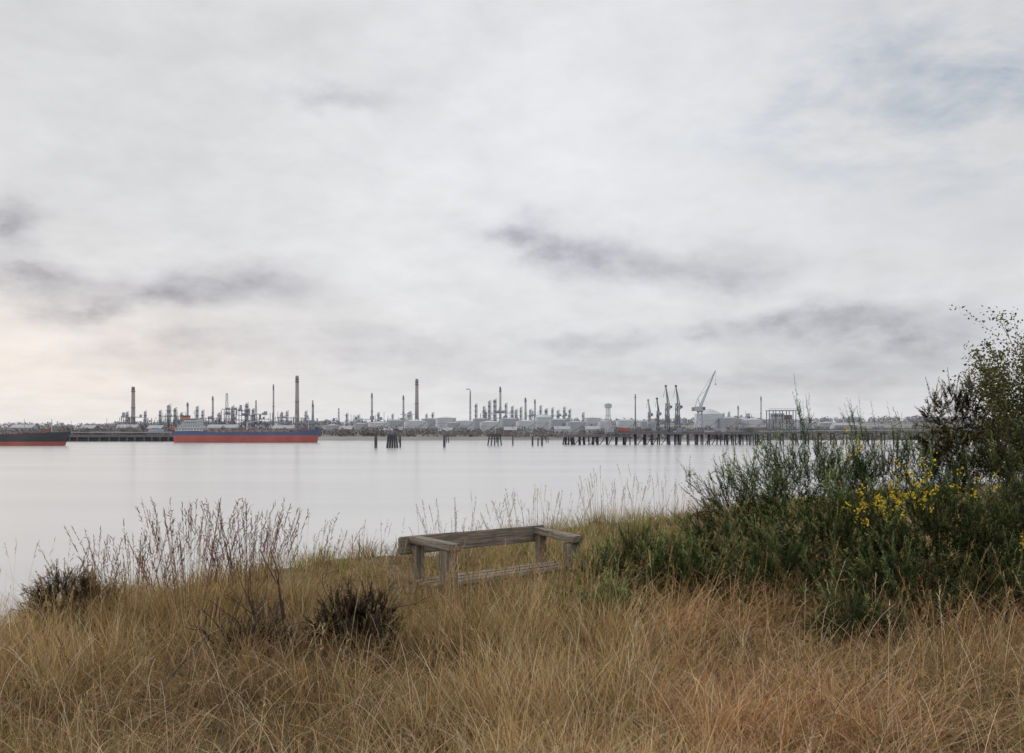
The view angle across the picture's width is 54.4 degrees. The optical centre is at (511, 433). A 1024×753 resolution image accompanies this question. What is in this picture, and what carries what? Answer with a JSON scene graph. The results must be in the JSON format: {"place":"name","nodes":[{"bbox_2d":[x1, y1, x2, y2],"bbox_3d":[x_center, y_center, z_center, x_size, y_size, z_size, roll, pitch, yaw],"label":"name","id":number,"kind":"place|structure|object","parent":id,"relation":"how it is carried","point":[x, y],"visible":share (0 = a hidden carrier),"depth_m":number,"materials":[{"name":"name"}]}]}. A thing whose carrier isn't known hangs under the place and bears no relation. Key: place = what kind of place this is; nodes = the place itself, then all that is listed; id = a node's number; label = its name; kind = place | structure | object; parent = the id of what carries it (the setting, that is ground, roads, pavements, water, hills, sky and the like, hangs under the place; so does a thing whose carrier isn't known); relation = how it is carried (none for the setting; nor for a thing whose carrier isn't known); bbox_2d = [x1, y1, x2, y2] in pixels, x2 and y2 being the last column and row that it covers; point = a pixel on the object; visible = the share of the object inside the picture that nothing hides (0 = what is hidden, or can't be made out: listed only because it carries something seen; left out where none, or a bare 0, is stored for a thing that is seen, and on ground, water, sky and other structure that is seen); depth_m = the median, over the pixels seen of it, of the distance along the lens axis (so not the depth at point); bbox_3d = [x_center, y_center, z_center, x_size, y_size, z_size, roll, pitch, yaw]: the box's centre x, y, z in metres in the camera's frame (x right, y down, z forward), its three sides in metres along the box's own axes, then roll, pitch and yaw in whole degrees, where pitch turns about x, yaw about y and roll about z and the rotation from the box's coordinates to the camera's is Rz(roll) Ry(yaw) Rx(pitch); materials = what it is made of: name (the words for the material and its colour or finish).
{"place":"outdoors","nodes":[
{"label":"outdoors","id":0,"kind":"place"},
{"bbox_2d":[0,440,1022,623],"bbox_3d":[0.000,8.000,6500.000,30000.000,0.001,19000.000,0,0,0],"label":"water","id":1,"kind":"structure","parent":0,"point":[48,494],"depth_m":144.06,"materials":[{"name":"grey liquid"}]},
{"bbox_2d":[0,419,70,445],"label":"tanker ship","id":2,"kind":"object","parent":1,"relation":"on","point":[28,438],"visible":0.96,"depth_m":631.78,"materials":[{"name":"paint"}]},
{"bbox_2d":[24,420,252,441],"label":"oil terminal wharf","id":3,"kind":"structure","parent":1,"relation":"in","point":[127,436],"depth_m":964.50,"materials":[{"name":"concrete"}]},
{"bbox_2d":[172,415,321,442],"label":"tanker ship","id":4,"kind":"object","parent":1,"relation":"on","point":[187,429],"visible":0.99,"depth_m":840.51,"materials":[{"name":"paint"}]},
{"bbox_2d":[374,432,376,447],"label":"mooring post","id":5,"kind":"object","parent":1,"relation":"in","point":[375,439],"visible":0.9,"depth_m":531.65,"materials":[{"name":"grey wood"}]},
{"bbox_2d":[386,426,397,447],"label":"mooring dolphin","id":6,"kind":"object","parent":1,"relation":"in","point":[391,438],"visible":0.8,"depth_m":544.83,"materials":[{"name":"wood"}]},
{"bbox_2d":[487,427,501,444],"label":"mooring dolphin","id":7,"kind":"object","parent":1,"relation":"in","point":[494,435],"visible":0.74,"depth_m":649.65,"materials":[{"name":"metal"}]},
{"bbox_2d":[398,432,598,441],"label":"jetty walkway","id":8,"kind":"structure","parent":1,"relation":"in","point":[496,432],"depth_m":858.58,"materials":[{"name":"grey metal"}]},
{"bbox_2d":[564,422,1020,444],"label":"jetty","id":9,"kind":"object","parent":1,"relation":"in","point":[677,433],"visible":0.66,"depth_m":689.68,"materials":[{"name":"metal"}]},
{"bbox_2d":[617,428,629,431],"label":"shipping container","id":10,"kind":"object","parent":9,"relation":"on","point":[623,429],"visible":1,"depth_m":688.50,"materials":[{"name":"red metal"}]},
{"bbox_2d":[632,394,636,430],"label":"lighting mast","id":11,"kind":"object","parent":9,"relation":"on","point":[635,415],"visible":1,"depth_m":691.60,"materials":[{"name":"metal"}]},
{"bbox_2d":[646,399,652,428],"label":"marine loading arm","id":12,"kind":"object","parent":9,"relation":"on","point":[650,414],"visible":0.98,"depth_m":691.84},
{"bbox_2d":[655,398,660,430],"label":"marine loading arm","id":13,"kind":"object","parent":9,"relation":"on","point":[658,413],"visible":0.96,"depth_m":691.86},
{"bbox_2d":[663,385,671,430],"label":"marine loading arm","id":14,"kind":"object","parent":9,"relation":"on","point":[667,409],"visible":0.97,"depth_m":691.59},
{"bbox_2d":[673,385,682,430],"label":"marine loading arm","id":15,"kind":"object","parent":9,"relation":"on","point":[677,418],"visible":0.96,"depth_m":691.57},
{"bbox_2d":[691,370,715,430],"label":"harbour crane","id":16,"kind":"object","parent":9,"relation":"on","point":[699,409],"visible":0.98,"depth_m":693.15,"materials":[{"name":"metal"}]},
{"bbox_2d":[0,476,1023,752],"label":"ground","id":17,"kind":"structure","parent":0,"point":[392,564],"depth_m":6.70,"materials":[{"name":"beige plant"}]},
{"bbox_2d":[8,545,137,634],"bbox_3d":[-3.789,1.391,8.669,0.871,0.813,1.052,0,0,44],"label":"brown shrub","id":18,"kind":"object","parent":17,"relation":"on","point":[84,583],"visible":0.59,"depth_m":8.54,"materials":[{"name":"brown plant"}]},
{"bbox_2d":[146,634,207,710],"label":"dead shrub","id":19,"kind":"object","parent":17,"relation":"on","point":[178,667],"visible":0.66,"depth_m":6.16,"materials":[{"name":"brown plant"}]},
{"bbox_2d":[180,590,277,665],"bbox_3d":[-2.032,1.424,7.056,0.757,0.596,0.435,0,0,22],"label":"dead shrub","id":20,"kind":"object","parent":17,"relation":"on","point":[223,634],"visible":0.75,"depth_m":7.05,"materials":[{"name":"brown plant"}]},
{"bbox_2d":[198,556,285,667],"bbox_3d":[-1.949,1.324,7.326,0.594,0.851,0.652,0,0,0],"label":"dead shrub","id":21,"kind":"object","parent":17,"relation":"on","point":[253,612],"visible":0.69,"depth_m":7.35,"materials":[{"name":"brown plant"}]},
{"bbox_2d":[209,612,306,661],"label":"heather clump","id":22,"kind":"object","parent":17,"relation":"on","point":[269,640],"visible":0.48,"depth_m":7.13,"materials":[{"name":"plant"}]},
{"bbox_2d":[260,550,289,642],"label":"dead shrub","id":23,"kind":"object","parent":17,"relation":"on","point":[282,607],"visible":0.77,"depth_m":7.35,"materials":[{"name":"brown plant"}]},
{"bbox_2d":[300,574,405,666],"bbox_3d":[-1.169,1.382,7.385,0.793,0.682,0.754,0,0,0],"label":"heather clump","id":24,"kind":"object","parent":17,"relation":"on","point":[351,610],"visible":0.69,"depth_m":7.26,"materials":[{"name":"brown plant"}]},
{"bbox_2d":[284,571,428,668],"bbox_3d":[-1.158,1.384,7.241,1.124,0.710,1.040,0,0,35],"label":"dead shrub","id":25,"kind":"object","parent":17,"relation":"on","point":[378,621],"visible":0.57,"depth_m":7.25,"materials":[{"name":"brown plant"}]},
{"bbox_2d":[332,573,400,662],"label":"dead shrub","id":26,"kind":"object","parent":17,"relation":"on","point":[365,627],"visible":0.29,"depth_m":7.48,"materials":[{"name":"brown plant"}]},
{"bbox_2d":[398,525,582,617],"bbox_3d":[-0.149,1.431,9.700,0.633,0.944,1.965,0,0,44],"label":"wooden bench","id":27,"kind":"object","parent":17,"relation":"on","point":[441,543],"visible":0.56,"depth_m":9.70,"materials":[{"name":"grey wood"}]},
{"bbox_2d":[25,462,1023,692],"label":"moor grass tufts","id":28,"kind":"object","parent":17,"relation":"on","point":[216,558],"visible":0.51,"depth_m":8.37,"materials":[{"name":"plant"}]},
{"bbox_2d":[533,568,664,643],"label":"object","id":29,"kind":"object","parent":17,"relation":"on","point":[620,592],"visible":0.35,"depth_m":7.92,"materials":[{"name":"brown plant"}]},
{"bbox_2d":[544,505,742,615],"bbox_3d":[1.238,1.267,9.293,1.942,1.197,1.575,0,0,0],"label":"gorse bush","id":30,"kind":"object","parent":17,"relation":"on","point":[627,553],"visible":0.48,"depth_m":9.09,"materials":[{"name":"green plant"}]},
{"bbox_2d":[641,378,1023,643],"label":"gorse bush","id":31,"kind":"object","parent":17,"relation":"on","point":[870,560],"visible":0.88,"depth_m":8.97,"materials":[{"name":"green plant"}]},
{"bbox_2d":[795,577,919,657],"bbox_3d":[2.564,1.381,7.400,0.986,0.710,0.992,0,0,0],"label":"gorse bush","id":32,"kind":"object","parent":17,"relation":"on","point":[857,609],"visible":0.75,"depth_m":7.29,"materials":[{"name":"green plant"}]},
{"bbox_2d":[942,305,1023,550],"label":"hawthorn tree","id":33,"kind":"object","parent":17,"relation":"on","point":[1002,403],"visible":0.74,"depth_m":9.44,"materials":[{"name":"green plant"}]},
{"bbox_2d":[0,421,1023,440],"bbox_3d":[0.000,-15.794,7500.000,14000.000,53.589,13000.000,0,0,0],"label":"shore land","id":34,"kind":"structure","parent":0,"point":[417,437],"depth_m":1165.31,"materials":[{"name":"grey concrete"}]},
{"bbox_2d":[9,424,38,430],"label":"industrial building","id":35,"kind":"structure","parent":34,"relation":"on","point":[19,427],"depth_m":1213.71,"materials":[{"name":"white metal"}]},
{"bbox_2d":[79,425,99,434],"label":"industrial building","id":36,"kind":"structure","parent":34,"relation":"on","point":[90,427],"depth_m":1206.48,"materials":[{"name":"grey metal"}]},
{"bbox_2d":[115,425,141,434],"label":"industrial building","id":37,"kind":"structure","parent":34,"relation":"on","point":[125,427],"depth_m":1223.74,"materials":[{"name":"white metal"}]},
{"bbox_2d":[130,387,135,424],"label":"chimney stack","id":38,"kind":"object","parent":34,"relation":"on","point":[133,407],"visible":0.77,"depth_m":1497.79,"materials":[{"name":"metal"}]},
{"bbox_2d":[119,411,151,425],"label":"process unit","id":39,"kind":"object","parent":34,"relation":"on","point":[123,416],"visible":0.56,"depth_m":1420.00,"materials":[{"name":"metal"}]},
{"bbox_2d":[147,425,166,434],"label":"industrial building","id":40,"kind":"structure","parent":34,"relation":"on","point":[155,426],"depth_m":1196.42,"materials":[{"name":"grey metal"}]},
{"bbox_2d":[165,404,171,426],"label":"distillation column","id":41,"kind":"structure","parent":34,"relation":"on","point":[169,408],"depth_m":1448.07,"materials":[{"name":"metal"}]},
{"bbox_2d":[154,409,185,427],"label":"process unit","id":42,"kind":"object","parent":34,"relation":"on","point":[177,420],"visible":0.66,"depth_m":1420.00,"materials":[{"name":"metal"}]},
{"bbox_2d":[200,414,220,426],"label":"process unit","id":43,"kind":"object","parent":34,"relation":"on","point":[216,420],"visible":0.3,"depth_m":1419.68,"materials":[{"name":"metal"}]},
{"bbox_2d":[206,424,241,431],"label":"industrial building","id":44,"kind":"structure","parent":34,"relation":"on","point":[217,426],"depth_m":1203.67,"materials":[{"name":"white metal"}]},
{"bbox_2d":[221,405,238,423],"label":"process unit","id":45,"kind":"object","parent":34,"relation":"on","point":[226,413],"visible":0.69,"depth_m":1419.65,"materials":[{"name":"metal"}]},
{"bbox_2d":[234,405,251,428],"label":"process unit","id":46,"kind":"object","parent":34,"relation":"on","point":[244,414],"visible":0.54,"depth_m":1441.94,"materials":[{"name":"metal"}]},
{"bbox_2d":[250,408,254,429],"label":"distillation column","id":47,"kind":"structure","parent":34,"relation":"on","point":[253,416],"depth_m":1448.86,"materials":[{"name":"metal"}]},
{"bbox_2d":[255,400,257,428],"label":"chimney","id":48,"kind":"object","parent":34,"relation":"on","point":[256,412],"depth_m":1449.03,"materials":[{"name":"metal"}]},
{"bbox_2d":[249,411,272,429],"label":"process unit","id":49,"kind":"object","parent":34,"relation":"on","point":[264,418],"visible":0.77,"depth_m":1462.36,"materials":[{"name":"metal"}]},
{"bbox_2d":[272,425,295,429],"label":"industrial building","id":50,"kind":"structure","parent":34,"relation":"on","point":[289,427],"depth_m":1206.48,"materials":[{"name":"white metal"}]},
{"bbox_2d":[275,413,318,429],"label":"process unit","id":51,"kind":"object","parent":34,"relation":"on","point":[316,422],"visible":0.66,"depth_m":1421.21,"materials":[{"name":"metal"}]},
{"bbox_2d":[294,376,299,425],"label":"chimney stack","id":52,"kind":"object","parent":34,"relation":"on","point":[296,381],"visible":0.84,"depth_m":1497.73,"materials":[{"name":"metal"}]},
{"bbox_2d":[324,424,340,433],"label":"storage tank","id":53,"kind":"object","parent":34,"relation":"on","point":[330,426],"visible":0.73,"depth_m":1321.11,"materials":[{"name":"metal"}]},
{"bbox_2d":[339,426,353,435],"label":"industrial building","id":54,"kind":"structure","parent":34,"relation":"on","point":[350,428],"depth_m":1191.30,"materials":[{"name":"white metal"}]},
{"bbox_2d":[354,423,367,433],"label":"storage tank","id":55,"kind":"object","parent":34,"relation":"on","point":[358,426],"visible":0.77,"depth_m":1321.66,"materials":[{"name":"metal"}]},
{"bbox_2d":[348,415,390,426],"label":"process unit","id":56,"kind":"object","parent":34,"relation":"on","point":[370,419],"visible":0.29,"depth_m":1480.00,"materials":[{"name":"metal"}]},
{"bbox_2d":[371,393,372,420],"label":"chimney stack","id":57,"kind":"object","parent":34,"relation":"on","point":[371,405],"visible":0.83,"depth_m":1499.07,"materials":[{"name":"metal"}]},
{"bbox_2d":[369,421,387,429],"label":"storage tank","id":58,"kind":"object","parent":34,"relation":"on","point":[377,424],"visible":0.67,"depth_m":1290.00,"materials":[{"name":"metal"}]},
{"bbox_2d":[387,419,404,427],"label":"storage tank","id":59,"kind":"object","parent":34,"relation":"on","point":[397,422],"visible":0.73,"depth_m":1329.81,"materials":[{"name":"metal"}]},
{"bbox_2d":[404,420,427,433],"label":"storage tank","id":60,"kind":"object","parent":34,"relation":"on","point":[417,424],"visible":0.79,"depth_m":1287.21,"materials":[{"name":"metal"}]},
{"bbox_2d":[414,379,418,417],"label":"chimney stack","id":61,"kind":"object","parent":34,"relation":"on","point":[416,403],"visible":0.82,"depth_m":1498.04,"materials":[{"name":"metal"}]},
{"bbox_2d":[421,418,435,433],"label":"storage tank","id":62,"kind":"object","parent":34,"relation":"on","point":[431,422],"visible":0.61,"depth_m":1370.45,"materials":[{"name":"metal"}]},
{"bbox_2d":[435,417,455,427],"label":"storage tank","id":63,"kind":"object","parent":34,"relation":"on","point":[440,422],"visible":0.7,"depth_m":1327.79,"materials":[{"name":"metal"}]},
{"bbox_2d":[438,428,453,434],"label":"industrial building","id":64,"kind":"structure","parent":34,"relation":"on","point":[447,429],"depth_m":1204.17,"materials":[{"name":"paint"}]},
{"bbox_2d":[446,422,459,434],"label":"storage tank","id":65,"kind":"object","parent":34,"relation":"on","point":[456,425],"visible":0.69,"depth_m":1252.57,"materials":[{"name":"metal"}]},
{"bbox_2d":[455,420,473,430],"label":"storage tank","id":66,"kind":"object","parent":34,"relation":"on","point":[468,424],"visible":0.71,"depth_m":1278.99,"materials":[{"name":"metal"}]},
{"bbox_2d":[466,388,470,420],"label":"flare stack","id":67,"kind":"object","parent":34,"relation":"on","point":[469,405],"visible":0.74,"depth_m":1449.23,"materials":[{"name":"metal"}]},
{"bbox_2d":[473,418,487,428],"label":"storage tank","id":68,"kind":"object","parent":34,"relation":"on","point":[477,421],"visible":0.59,"depth_m":1360.52,"materials":[{"name":"metal"}]},
{"bbox_2d":[480,421,499,433],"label":"storage tank","id":69,"kind":"object","parent":34,"relation":"on","point":[486,425],"visible":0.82,"depth_m":1288.66,"materials":[{"name":"metal"}]},
{"bbox_2d":[0,424,982,434],"bbox_3d":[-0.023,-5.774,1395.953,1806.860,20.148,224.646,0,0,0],"label":"distant trees","id":70,"kind":"object","parent":34,"relation":"on","point":[709,427],"visible":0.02,"depth_m":1345.09,"materials":[{"name":"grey plant"}]},
{"bbox_2d":[492,399,496,421],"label":"distillation column","id":71,"kind":"structure","parent":34,"relation":"on","point":[494,415],"depth_m":1448.61,"materials":[{"name":"metal"}]},
{"bbox_2d":[480,409,518,420],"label":"process unit","id":72,"kind":"object","parent":34,"relation":"on","point":[502,411],"visible":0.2,"depth_m":1501.26,"materials":[{"name":"metal"}]},
{"bbox_2d":[499,387,501,421],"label":"chimney stack","id":73,"kind":"object","parent":34,"relation":"on","point":[500,407],"visible":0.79,"depth_m":1548.75,"materials":[{"name":"metal"}]},
{"bbox_2d":[0,415,1009,427],"bbox_3d":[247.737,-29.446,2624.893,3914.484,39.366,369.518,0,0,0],"label":"distant trees","id":74,"kind":"object","parent":34,"relation":"on","point":[691,421],"visible":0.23,"depth_m":2538.93,"materials":[{"name":"grey plant"}]},
{"bbox_2d":[500,418,518,431],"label":"storage tank","id":75,"kind":"object","parent":34,"relation":"on","point":[507,422],"visible":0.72,"depth_m":1329.17,"materials":[{"name":"metal"}]},
{"bbox_2d":[504,427,516,435],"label":"industrial building","id":76,"kind":"structure","parent":34,"relation":"on","point":[509,429],"depth_m":1190.00,"materials":[{"name":"white metal"}]},
{"bbox_2d":[0,424,1022,439],"bbox_3d":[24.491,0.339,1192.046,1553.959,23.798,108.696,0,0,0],"label":"distant trees","id":77,"kind":"object","parent":34,"relation":"on","point":[368,431],"visible":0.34,"depth_m":1175.03,"materials":[{"name":"grey plant"}]},
{"bbox_2d":[524,398,526,416],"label":"chimney stack","id":78,"kind":"object","parent":34,"relation":"on","point":[525,405],"visible":0.66,"depth_m":1599.36,"materials":[{"name":"metal"}]},
{"bbox_2d":[516,420,536,434],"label":"storage tank","id":79,"kind":"object","parent":34,"relation":"on","point":[530,424],"visible":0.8,"depth_m":1278.62,"materials":[{"name":"metal"}]},
{"bbox_2d":[535,414,551,433],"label":"storage tank","id":80,"kind":"object","parent":34,"relation":"on","point":[542,420],"visible":0.66,"depth_m":1339.39,"materials":[{"name":"metal"}]},
{"bbox_2d":[549,418,567,430],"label":"storage tank","id":81,"kind":"object","parent":34,"relation":"on","point":[557,422],"visible":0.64,"depth_m":1299.78,"materials":[{"name":"metal"}]},
{"bbox_2d":[553,426,570,436],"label":"industrial building","id":82,"kind":"structure","parent":34,"relation":"on","point":[561,428],"depth_m":1200.88,"materials":[{"name":"paint"}]},
{"bbox_2d":[565,421,585,434],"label":"storage tank","id":83,"kind":"object","parent":34,"relation":"on","point":[575,426],"visible":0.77,"depth_m":1277.79,"materials":[{"name":"metal"}]},
{"bbox_2d":[584,426,599,434],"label":"industrial building","id":84,"kind":"structure","parent":34,"relation":"on","point":[588,428],"depth_m":1192.12,"materials":[{"name":"white metal"}]},
{"bbox_2d":[584,417,600,425],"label":"storage tank","id":85,"kind":"object","parent":34,"relation":"on","point":[592,420],"visible":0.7,"depth_m":1340.51,"materials":[{"name":"metal"}]},
{"bbox_2d":[598,420,611,434],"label":"storage tank","id":86,"kind":"object","parent":34,"relation":"on","point":[601,424],"visible":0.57,"depth_m":1292.39,"materials":[{"name":"metal"}]},
{"bbox_2d":[604,403,611,437],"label":"water tower","id":87,"kind":"structure","parent":34,"relation":"on","point":[607,406],"depth_m":1149.44,"materials":[{"name":"paint"}]},
{"bbox_2d":[616,419,636,434],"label":"storage tank","id":88,"kind":"object","parent":34,"relation":"on","point":[625,423],"visible":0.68,"depth_m":1317.90,"materials":[{"name":"metal"}]},
{"bbox_2d":[639,420,655,428],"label":"storage tank","id":89,"kind":"object","parent":34,"relation":"on","point":[644,423],"visible":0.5,"depth_m":1340.50,"materials":[{"name":"metal"}]},
{"bbox_2d":[694,409,723,427],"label":"storage tank","id":90,"kind":"object","parent":34,"relation":"on","point":[711,417],"visible":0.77,"depth_m":1401.68,"materials":[{"name":"metal"}]},
{"bbox_2d":[719,417,738,427],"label":"storage tank","id":91,"kind":"object","parent":34,"relation":"on","point":[728,422],"visible":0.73,"depth_m":1388.94,"materials":[{"name":"metal"}]},
{"bbox_2d":[723,411,753,427],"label":"process unit","id":92,"kind":"object","parent":34,"relation":"on","point":[745,417],"visible":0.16,"depth_m":1602.06,"materials":[{"name":"metal"}]},
{"bbox_2d":[742,418,762,427],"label":"storage tank","id":93,"kind":"object","parent":34,"relation":"on","point":[753,422],"visible":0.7,"depth_m":1387.90,"materials":[{"name":"metal"}]},
{"bbox_2d":[767,419,784,433],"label":"storage tank","id":94,"kind":"object","parent":34,"relation":"on","point":[777,422],"visible":0.45,"depth_m":1391.24,"materials":[{"name":"metal"}]},
{"bbox_2d":[796,421,811,428],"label":"storage tank","id":95,"kind":"object","parent":34,"relation":"on","point":[798,424],"visible":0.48,"depth_m":1491.42,"materials":[{"name":"metal"}]},
{"bbox_2d":[817,421,836,428],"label":"storage tank","id":96,"kind":"object","parent":34,"relation":"on","point":[826,424],"visible":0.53,"depth_m":1488.84,"materials":[{"name":"metal"}]},
{"bbox_2d":[830,423,858,433],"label":"industrial building","id":97,"kind":"structure","parent":34,"relation":"on","point":[833,425],"depth_m":1402.89,"materials":[{"name":"white metal"}]},
{"bbox_2d":[819,424,1020,439],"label":"distant trees","id":98,"kind":"object","parent":34,"relation":"on","point":[872,427],"visible":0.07,"depth_m":1348.59,"materials":[{"name":"grey plant"}]},
{"bbox_2d":[0,0,1023,427],"label":"sky","id":99,"kind":"structure","parent":0,"point":[581,206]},
{"bbox_2d":[753,409,809,431],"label":"jetty control building","id":100,"kind":"structure","parent":0,"point":[775,416],"depth_m":691.50,"materials":[{"name":"grey metal"}]},
{"bbox_2d":[909,367,994,491],"bbox_3d":[4.115,-0.037,9.296,0.708,1.177,0.686,0,0,-34],"label":"gorse bush","id":101,"kind":"object","parent":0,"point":[965,401],"visible":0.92,"depth_m":9.27,"materials":[{"name":"green plant"}]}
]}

